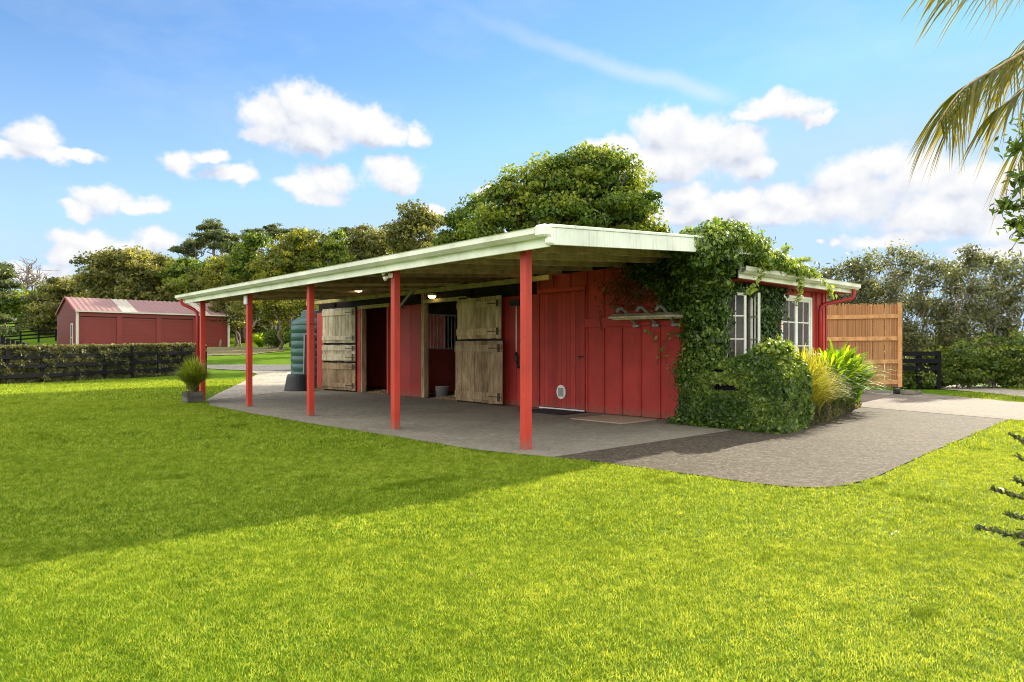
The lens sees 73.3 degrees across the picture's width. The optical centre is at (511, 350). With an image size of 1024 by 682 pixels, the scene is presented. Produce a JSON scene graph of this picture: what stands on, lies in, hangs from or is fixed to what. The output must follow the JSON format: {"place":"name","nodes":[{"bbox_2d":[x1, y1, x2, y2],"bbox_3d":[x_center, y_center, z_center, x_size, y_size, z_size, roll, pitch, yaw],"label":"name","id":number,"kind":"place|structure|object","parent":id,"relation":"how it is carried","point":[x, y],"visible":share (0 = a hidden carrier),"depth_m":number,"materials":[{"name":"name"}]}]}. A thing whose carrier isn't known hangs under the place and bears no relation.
{"place":"outdoors","nodes":[
{"label":"outdoors","id":0,"kind":"place"},
{"bbox_2d":[0,337,28,371],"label":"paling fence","id":1,"kind":"object","parent":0,"point":[4,341],"visible":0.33,"depth_m":31.15,"materials":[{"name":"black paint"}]},
{"bbox_2d":[165,364,290,370],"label":"road","id":2,"kind":"structure","parent":0,"point":[271,367],"depth_m":33.14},
{"bbox_2d":[367,389,386,393],"bbox_3d":[-2.835,1.113,18.942,2.114,0.133,1.223,0,0,-42],"label":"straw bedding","id":3,"kind":"object","parent":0,"point":[379,391],"visible":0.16,"depth_m":18.49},
{"bbox_2d":[434,395,456,400],"bbox_3d":[-0.725,1.113,16.739,2.368,0.131,1.123,0,0,-42],"label":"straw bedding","id":4,"kind":"object","parent":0,"point":[451,397],"visible":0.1,"depth_m":16.18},
{"bbox_2d":[208,386,729,456],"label":"pavement","id":5,"kind":"structure","parent":0,"point":[478,426],"depth_m":10.92,"materials":[{"name":"concrete"}]},
{"bbox_2d":[284,374,306,390],"bbox_3d":[-6.071,0.912,19.599,0.800,0.460,0.800,0,0,-42],"label":"plastic tub","id":6,"kind":"object","parent":5,"relation":"on","point":[296,382],"visible":0.78,"depth_m":19.28,"materials":[{"name":"black plastic"}]},
{"bbox_2d":[303,334,315,388],"bbox_3d":[-5.883,0.312,19.951,0.415,1.595,0.030,0,0,15],"label":"leaning panel","id":7,"kind":"object","parent":5,"relation":"on","point":[305,355],"visible":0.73,"depth_m":19.97,"materials":[{"name":"metal"}]},
{"bbox_2d":[435,386,448,396],"bbox_3d":[-1.683,1.004,16.605,0.356,0.280,0.356,0,0,-42],"label":"bucket","id":8,"kind":"object","parent":5,"relation":"on","point":[443,391],"visible":0.81,"depth_m":16.46,"materials":[{"name":"metal"}]},
{"bbox_2d":[175,224,860,449],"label":"stable building","id":9,"kind":"structure","parent":5,"relation":"on","point":[422,322],"depth_m":12.91,"materials":[{"name":"red paint"}]},
{"bbox_2d":[322,306,355,343],"bbox_3d":[-4.875,-0.695,19.327,1.539,1.030,0.073,0,0,41],"label":"stable door","id":10,"kind":"structure","parent":9,"relation":"in","point":[339,323],"depth_m":19.28,"materials":[{"name":"beige wood"}]},
{"bbox_2d":[322,344,355,362],"bbox_3d":[-4.875,0.077,19.327,1.539,0.515,0.073,0,0,41],"label":"stable door","id":11,"kind":"structure","parent":9,"relation":"in","point":[331,352],"depth_m":19.28,"materials":[{"name":"beige wood"}]},
{"bbox_2d":[322,361,355,391],"bbox_3d":[-4.875,0.730,19.327,1.539,0.820,0.073,0,0,41],"label":"stable door","id":12,"kind":"structure","parent":9,"relation":"in","point":[337,376],"depth_m":19.28,"materials":[{"name":"brown wood"}]},
{"bbox_2d":[456,294,501,339],"bbox_3d":[-0.732,-0.695,14.879,0.073,0.950,1.548,0,0,-40],"label":"stable door","id":13,"kind":"structure","parent":9,"relation":"in","point":[478,317],"depth_m":14.83,"materials":[{"name":"wood"}]},
{"bbox_2d":[455,339,502,405],"bbox_3d":[-0.736,0.458,14.794,0.073,1.375,1.669,0,0,-40],"label":"stable door","id":14,"kind":"structure","parent":9,"relation":"in","point":[478,363],"depth_m":14.73,"materials":[{"name":"brown wood"}]},
{"bbox_2d":[509,299,519,368],"bbox_3d":[0.060,-0.330,14.058,0.095,1.406,0.300,0,0,-42],"label":"broom","id":15,"kind":"object","parent":9,"relation":"hanging from","point":[516,302],"visible":0.97,"depth_m":14.02,"materials":[{"name":"plastic"}]},
{"bbox_2d":[540,290,586,409],"bbox_3d":[0.953,-0.005,13.181,0.117,2.230,1.188,0,0,-42],"label":"door","id":16,"kind":"structure","parent":9,"relation":"in","point":[562,314],"depth_m":13.15,"materials":[{"name":"red paint"}]},
{"bbox_2d":[608,312,686,319],"bbox_3d":[2.221,-0.563,11.256,0.232,0.122,1.479,0,0,-44],"label":"timber plank","id":17,"kind":"object","parent":9,"relation":"on","point":[658,315],"visible":0.78,"depth_m":11.20,"materials":[{"name":"wood"}]},
{"bbox_2d":[594,216,837,393],"bbox_3d":[3.506,-0.411,10.717,4.291,3.192,3.313,0,0,4],"label":"climbing ivy","id":18,"kind":"object","parent":9,"relation":"attached to","point":[703,288],"visible":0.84,"depth_m":10.50,"materials":[{"name":"green plant"}]},
{"bbox_2d":[723,292,759,357],"bbox_3d":[3.714,-0.365,11.072,0.960,1.230,0.460,0,0,-42],"label":"window","id":19,"kind":"structure","parent":9,"relation":"in","point":[739,338],"depth_m":11.19,"materials":[{"name":"white paint"}]},
{"bbox_2d":[728,294,811,358],"bbox_3d":[4.887,-0.250,12.865,1.730,1.800,0.940,0,0,-42],"label":"window","id":20,"kind":"structure","parent":9,"relation":"in","point":[808,300],"depth_m":12.71,"materials":[{"name":"white paint"}]},
{"bbox_2d":[519,408,586,414],"bbox_3d":[0.745,1.135,12.769,0.680,0.018,1.100,0,0,-42],"label":"door mat","id":21,"kind":"object","parent":5,"relation":"on","point":[553,411],"depth_m":12.65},
{"bbox_2d":[571,415,657,423],"bbox_3d":[1.684,1.135,11.339,0.940,0.018,1.080,0,0,-42],"label":"floor mat","id":22,"kind":"object","parent":5,"relation":"on","point":[615,419],"visible":1,"depth_m":11.19,"materials":[{"name":"brown fabric"}]},
{"bbox_2d":[553,429,734,456],"bbox_3d":[2.022,1.143,8.831,4.300,0.003,0.012,0,0,-42],"label":"expansion joint","id":23,"kind":"object","parent":5,"relation":"on","point":[640,443],"visible":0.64,"depth_m":8.34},
{"bbox_2d":[665,333,814,433],"bbox_3d":[3.410,0.468,10.366,1.258,1.443,2.144,0,0,-42],"label":"creeper hedge","id":24,"kind":"object","parent":5,"relation":"on","point":[763,376],"visible":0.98,"depth_m":9.93,"materials":[{"name":"green plant"}]},
{"bbox_2d":[0,322,1023,681],"bbox_3d":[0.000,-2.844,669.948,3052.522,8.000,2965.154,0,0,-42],"label":"ground","id":25,"kind":"structure","parent":0,"point":[278,358],"depth_m":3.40,"materials":[{"name":"plant"}]},
{"bbox_2d":[0,262,26,335],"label":"tree","id":26,"kind":"object","parent":25,"relation":"on","point":[8,273],"visible":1,"depth_m":59.80,"materials":[{"name":"green plant"}]},
{"bbox_2d":[0,287,37,328],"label":"broadleaf tree","id":27,"kind":"object","parent":25,"relation":"on","point":[11,306],"visible":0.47,"depth_m":83.96,"materials":[{"name":"green plant"}]},
{"bbox_2d":[0,322,52,331],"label":"rail fence","id":28,"kind":"object","parent":25,"relation":"on","point":[12,326],"visible":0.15,"depth_m":79.84,"materials":[{"name":"black paint"}]},
{"bbox_2d":[0,329,56,343],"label":"rail fence","id":29,"kind":"object","parent":25,"relation":"on","point":[38,334],"visible":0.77,"depth_m":68.09,"materials":[{"name":"black paint"}]},
{"bbox_2d":[15,256,58,290],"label":"bare tree","id":30,"kind":"object","parent":25,"relation":"on","point":[27,280],"visible":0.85,"depth_m":87.66,"materials":[{"name":"grey plant"}]},
{"bbox_2d":[14,275,90,334],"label":"broadleaf tree","id":31,"kind":"object","parent":25,"relation":"on","point":[48,297],"visible":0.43,"depth_m":76.75,"materials":[{"name":"green plant"}]},
{"bbox_2d":[0,342,206,383],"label":"clipped hedge","id":32,"kind":"object","parent":25,"relation":"on","point":[49,349],"visible":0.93,"depth_m":25.61,"materials":[{"name":"green plant"}]},
{"bbox_2d":[0,346,206,383],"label":"rail fence","id":33,"kind":"object","parent":25,"relation":"on","point":[6,356],"visible":0.82,"depth_m":25.45,"materials":[{"name":"black paint"}]},
{"bbox_2d":[66,245,198,301],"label":"broadleaf tree","id":34,"kind":"object","parent":25,"relation":"on","point":[109,274],"visible":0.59,"depth_m":73.78,"materials":[{"name":"green plant"}]},
{"bbox_2d":[55,296,229,346],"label":"red shed","id":35,"kind":"structure","parent":25,"relation":"on","point":[82,320],"depth_m":58.81,"materials":[{"name":"red metal"}]},
{"bbox_2d":[71,323,72,344],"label":"door","id":36,"kind":"structure","parent":35,"relation":"in","point":[71,323],"depth_m":56.18,"materials":[{"name":"white metal"}]},
{"bbox_2d":[81,316,116,344],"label":"roller door","id":37,"kind":"structure","parent":35,"relation":"in","point":[98,330],"depth_m":56.11,"materials":[{"name":"red metal"}]},
{"bbox_2d":[122,317,155,343],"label":"roller door","id":38,"kind":"structure","parent":35,"relation":"in","point":[134,330],"depth_m":58.07,"materials":[{"name":"red metal"}]},
{"bbox_2d":[162,318,192,343],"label":"roller door","id":39,"kind":"structure","parent":35,"relation":"in","point":[173,330],"depth_m":60.14,"materials":[{"name":"red metal"}]},
{"bbox_2d":[199,319,226,346],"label":"roller door","id":40,"kind":"structure","parent":35,"relation":"in","point":[217,330],"depth_m":62.29,"materials":[{"name":"red metal"}]},
{"bbox_2d":[156,255,212,302],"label":"broadleaf tree","id":41,"kind":"object","parent":25,"relation":"on","point":[179,266],"visible":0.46,"depth_m":71.68,"materials":[{"name":"green plant"}]},
{"bbox_2d":[168,237,212,261],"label":"pine tree","id":42,"kind":"object","parent":25,"relation":"on","point":[192,247],"visible":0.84,"depth_m":95.68,"materials":[{"name":"green plant"}]},
{"bbox_2d":[182,391,203,401],"bbox_3d":[-7.030,1.020,15.153,0.340,0.220,0.380,0,0,-42],"label":"planter","id":43,"kind":"object","parent":25,"relation":"on","point":[189,396],"visible":1,"depth_m":15.02,"materials":[{"name":"grey concrete"}]},
{"bbox_2d":[172,355,215,391],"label":"potted grass","id":44,"kind":"object","parent":43,"relation":"in","point":[192,375],"depth_m":15.01,"materials":[{"name":"green plant"}]},
{"bbox_2d":[186,218,236,264],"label":"pine tree","id":45,"kind":"object","parent":25,"relation":"on","point":[218,235],"visible":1,"depth_m":93.40,"materials":[{"name":"green plant"}]},
{"bbox_2d":[156,260,277,326],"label":"broadleaf tree","id":46,"kind":"object","parent":25,"relation":"on","point":[195,286],"visible":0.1,"depth_m":70.71,"materials":[{"name":"green plant"}]},
{"bbox_2d":[195,250,257,342],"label":"broadleaf tree","id":47,"kind":"object","parent":25,"relation":"on","point":[216,272],"visible":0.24,"depth_m":66.59,"materials":[{"name":"green plant"}]},
{"bbox_2d":[208,301,245,346],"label":"broadleaf tree","id":48,"kind":"object","parent":25,"relation":"on","point":[234,322],"visible":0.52,"depth_m":63.51,"materials":[{"name":"green plant"}]},
{"bbox_2d":[219,233,242,255],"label":"pine tree","id":49,"kind":"object","parent":25,"relation":"on","point":[234,238],"visible":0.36,"depth_m":96.29,"materials":[{"name":"green plant"}]},
{"bbox_2d":[230,327,234,340],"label":"shrub","id":50,"kind":"object","parent":25,"relation":"on","point":[232,336],"visible":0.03,"depth_m":70.00,"materials":[{"name":"green plant"}]},
{"bbox_2d":[187,347,288,355],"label":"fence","id":51,"kind":"object","parent":25,"relation":"on","point":[227,351],"visible":0.41,"depth_m":47.34,"materials":[{"name":"wood"}]},
{"bbox_2d":[206,371,290,400],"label":"gravel yard","id":52,"kind":"structure","parent":25,"relation":"on","point":[265,382],"depth_m":21.69,"materials":[{"name":"beige gravel"}]},
{"bbox_2d":[291,310,318,387],"bbox_3d":[-6.110,-0.055,21.608,1.600,2.410,1.600,0,0,-42],"label":"water tank","id":53,"kind":"object","parent":52,"relation":"on","point":[298,328],"visible":0.34,"depth_m":20.93,"materials":[{"name":"teal plastic"}]},
{"bbox_2d":[223,229,273,346],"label":"broadleaf tree","id":54,"kind":"object","parent":25,"relation":"on","point":[245,252],"visible":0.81,"depth_m":61.50,"materials":[{"name":"green plant"}]},
{"bbox_2d":[237,228,273,253],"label":"pine tree","id":55,"kind":"object","parent":25,"relation":"on","point":[245,231],"visible":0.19,"depth_m":103.05,"materials":[{"name":"green plant"}]},
{"bbox_2d":[252,332,264,346],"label":"flax clump","id":56,"kind":"object","parent":25,"relation":"on","point":[256,340],"visible":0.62,"depth_m":59.60,"materials":[{"name":"green plant"}]},
{"bbox_2d":[231,303,306,332],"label":"broadleaf tree","id":57,"kind":"object","parent":25,"relation":"on","point":[256,329],"visible":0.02,"depth_m":81.44,"materials":[{"name":"green plant"}]},
{"bbox_2d":[226,301,314,346],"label":"broadleaf tree","id":58,"kind":"object","parent":25,"relation":"on","point":[239,306],"visible":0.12,"depth_m":57.28,"materials":[{"name":"green plant"}]},
{"bbox_2d":[258,326,289,347],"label":"shrub","id":59,"kind":"object","parent":25,"relation":"on","point":[270,337],"visible":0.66,"depth_m":50.45,"materials":[{"name":"green plant"}]},
{"bbox_2d":[263,223,298,249],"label":"pine tree","id":60,"kind":"object","parent":25,"relation":"on","point":[272,229],"visible":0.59,"depth_m":104.91,"materials":[{"name":"green plant"}]},
{"bbox_2d":[243,226,326,346],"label":"broadleaf tree","id":61,"kind":"object","parent":25,"relation":"on","point":[290,255],"visible":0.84,"depth_m":56.79,"materials":[{"name":"green plant"}]},
{"bbox_2d":[252,299,319,349],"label":"broadleaf tree","id":62,"kind":"object","parent":25,"relation":"on","point":[271,308],"visible":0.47,"depth_m":49.23,"materials":[{"name":"green plant"}]},
{"bbox_2d":[280,322,291,341],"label":"shrub","id":63,"kind":"object","parent":25,"relation":"on","point":[286,332],"visible":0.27,"depth_m":48.63,"materials":[{"name":"green plant"}]},
{"bbox_2d":[306,227,353,269],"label":"broadleaf tree","id":64,"kind":"object","parent":25,"relation":"on","point":[332,251],"visible":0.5,"depth_m":56.46,"materials":[{"name":"green plant"}]},
{"bbox_2d":[311,226,357,240],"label":"pine tree","id":65,"kind":"object","parent":25,"relation":"on","point":[346,230],"visible":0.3,"depth_m":110.16,"materials":[{"name":"green plant"}]},
{"bbox_2d":[336,223,392,261],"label":"broadleaf tree","id":66,"kind":"object","parent":25,"relation":"on","point":[366,243],"visible":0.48,"depth_m":58.77,"materials":[{"name":"green plant"}]},
{"bbox_2d":[378,199,445,255],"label":"broadleaf tree","id":67,"kind":"object","parent":25,"relation":"on","point":[419,222],"visible":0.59,"depth_m":47.02,"materials":[{"name":"green plant"}]},
{"bbox_2d":[433,192,505,245],"bbox_3d":[-2.559,-4.185,40.021,3.819,9.874,4.161,0,0,-42],"label":"broadleaf tree","id":68,"kind":"object","parent":25,"relation":"on","point":[459,215],"visible":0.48,"depth_m":39.14,"materials":[{"name":"green plant"}]},
{"bbox_2d":[456,140,672,238],"bbox_3d":[2.603,-3.993,31.258,6.115,10.789,9.647,0,0,-73],"label":"broadleaf tree","id":69,"kind":"object","parent":25,"relation":"on","point":[589,186],"visible":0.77,"depth_m":29.93,"materials":[{"name":"green plant"}]},
{"bbox_2d":[556,407,1007,486],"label":"forecourt","id":70,"kind":"structure","parent":25,"relation":"on","point":[860,444],"depth_m":7.95,"materials":[{"name":"grey gravel"}]},
{"bbox_2d":[782,343,853,413],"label":"golden grass","id":71,"kind":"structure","parent":70,"relation":"on","point":[821,381],"depth_m":10.60,"materials":[{"name":"yellow plant"}]},
{"bbox_2d":[811,258,855,306],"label":"tall shrub","id":72,"kind":"object","parent":25,"relation":"on","point":[831,275],"visible":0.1,"depth_m":22.43,"materials":[{"name":"green plant"}]},
{"bbox_2d":[810,380,861,424],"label":"hedge","id":73,"kind":"object","parent":25,"relation":"on","point":[830,410],"visible":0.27,"depth_m":11.63,"materials":[{"name":"green plant"}]},
{"bbox_2d":[815,347,877,406],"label":"strap leaf clump","id":74,"kind":"object","parent":25,"relation":"on","point":[836,363],"visible":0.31,"depth_m":11.91,"materials":[{"name":"green plant"}]},
{"bbox_2d":[822,338,882,404],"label":"strap leaf clump","id":75,"kind":"object","parent":25,"relation":"on","point":[850,363],"visible":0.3,"depth_m":12.43,"materials":[{"name":"green plant"}]},
{"bbox_2d":[834,253,883,352],"bbox_3d":[11.248,-0.975,22.992,1.845,4.570,2.118,0,0,-42],"label":"tall shrub","id":76,"kind":"object","parent":25,"relation":"on","point":[855,271],"visible":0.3,"depth_m":22.81,"materials":[{"name":"green plant"}]},
{"bbox_2d":[844,347,903,401],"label":"strap leaf clump","id":77,"kind":"object","parent":25,"relation":"on","point":[856,396],"visible":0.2,"depth_m":13.13,"materials":[{"name":"green plant"}]},
{"bbox_2d":[851,246,902,352],"bbox_3d":[12.154,-1.119,23.269,2.025,4.856,1.867,0,0,-42],"label":"tall shrub","id":78,"kind":"object","parent":25,"relation":"on","point":[867,258],"visible":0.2,"depth_m":23.36,"materials":[{"name":"green plant"}]},
{"bbox_2d":[866,239,927,375],"bbox_3d":[12.626,-1.148,22.616,1.824,4.918,1.689,0,0,23],"label":"tall shrub","id":79,"kind":"object","parent":25,"relation":"on","point":[894,286],"visible":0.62,"depth_m":22.37,"materials":[{"name":"green plant"}]},
{"bbox_2d":[891,356,941,387],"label":"shrub","id":80,"kind":"object","parent":25,"relation":"on","point":[910,378],"visible":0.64,"depth_m":20.44,"materials":[{"name":"green plant"}]},
{"bbox_2d":[900,351,940,388],"bbox_3d":[12.047,0.640,20.360,1.253,1.220,0.153,0,0,0],"label":"rail fence","id":81,"kind":"object","parent":25,"relation":"on","point":[918,360],"visible":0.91,"depth_m":20.28,"materials":[{"name":"black paint"}]},
{"bbox_2d":[902,247,958,358],"bbox_3d":[13.624,-1.074,23.106,2.380,4.764,1.714,0,0,-21],"label":"tall shrub","id":82,"kind":"object","parent":25,"relation":"on","point":[922,307],"visible":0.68,"depth_m":22.86,"materials":[{"name":"green plant"}]},
{"bbox_2d":[914,345,958,387],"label":"shrub","id":83,"kind":"object","parent":25,"relation":"on","point":[946,376],"visible":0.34,"depth_m":20.56,"materials":[{"name":"green plant"}]},
{"bbox_2d":[919,257,972,357],"bbox_3d":[14.671,-0.957,23.530,2.339,4.540,1.859,0,0,-42],"label":"tall shrub","id":84,"kind":"object","parent":25,"relation":"on","point":[945,315],"visible":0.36,"depth_m":23.37,"materials":[{"name":"green plant"}]},
{"bbox_2d":[901,0,1023,232],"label":"palm tree","id":85,"kind":"object","parent":25,"relation":"on","point":[970,94],"visible":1,"depth_m":4.67,"materials":[{"name":"green plant"}]},
{"bbox_2d":[927,243,1001,357],"bbox_3d":[14.864,-1.099,22.524,2.064,4.824,1.940,0,0,-42],"label":"tall shrub","id":86,"kind":"object","parent":25,"relation":"on","point":[961,328],"visible":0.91,"depth_m":22.33,"materials":[{"name":"green plant"}]},
{"bbox_2d":[941,337,992,387],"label":"shrub","id":87,"kind":"object","parent":25,"relation":"on","point":[967,371],"visible":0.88,"depth_m":20.37,"materials":[{"name":"green plant"}]},
{"bbox_2d":[970,333,1023,387],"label":"shrub","id":88,"kind":"object","parent":25,"relation":"on","point":[992,355],"visible":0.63,"depth_m":20.56,"materials":[{"name":"green plant"}]},
{"bbox_2d":[972,248,1023,384],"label":"tall shrub","id":89,"kind":"object","parent":25,"relation":"on","point":[999,294],"visible":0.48,"depth_m":22.89,"materials":[{"name":"green plant"}]},
{"bbox_2d":[974,432,1023,546],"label":"conifer bush","id":90,"kind":"object","parent":25,"relation":"on","point":[1018,535],"visible":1,"depth_m":2.76,"materials":[{"name":"green plant"}]},
{"bbox_2d":[987,247,1023,346],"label":"tall shrub","id":91,"kind":"object","parent":25,"relation":"on","point":[1014,301],"visible":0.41,"depth_m":23.28,"materials":[{"name":"green plant"}]},
{"bbox_2d":[987,326,1023,387],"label":"shrub","id":92,"kind":"object","parent":25,"relation":"on","point":[1018,372],"visible":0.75,"depth_m":20.52,"materials":[{"name":"green plant"}]},
{"bbox_2d":[989,112,1023,252],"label":"leafy tree","id":93,"kind":"object","parent":25,"relation":"on","point":[1006,203],"visible":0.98,"depth_m":4.38,"materials":[{"name":"green plant"}]},
{"bbox_2d":[0,0,1023,337],"label":"sky","id":94,"kind":"structure","parent":0,"point":[130,123],"materials":[{"name":"blue"}]},
{"bbox_2d":[901,390,911,394],"bbox_3d":[10.178,1.111,17.761,0.233,0.155,0.259,0,0,-42],"label":"rock","id":95,"kind":"object","parent":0,"point":[904,392],"visible":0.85,"depth_m":17.70,"materials":[{"name":"grey stone"}]},
{"bbox_2d":[860,389,1023,419],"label":"driveway","id":96,"kind":"structure","parent":0,"point":[943,404],"depth_m":14.49,"materials":[{"name":"grey concrete"}]},
{"bbox_2d":[827,303,901,393],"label":"wooden gate","id":97,"kind":"structure","parent":96,"relation":"on","point":[848,322],"depth_m":17.99,"materials":[{"name":"wood"}]},
{"bbox_2d":[922,385,1023,396],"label":"path","id":98,"kind":"structure","parent":0,"point":[996,390],"depth_m":19.75,"materials":[{"name":"grey concrete"}]}
]}

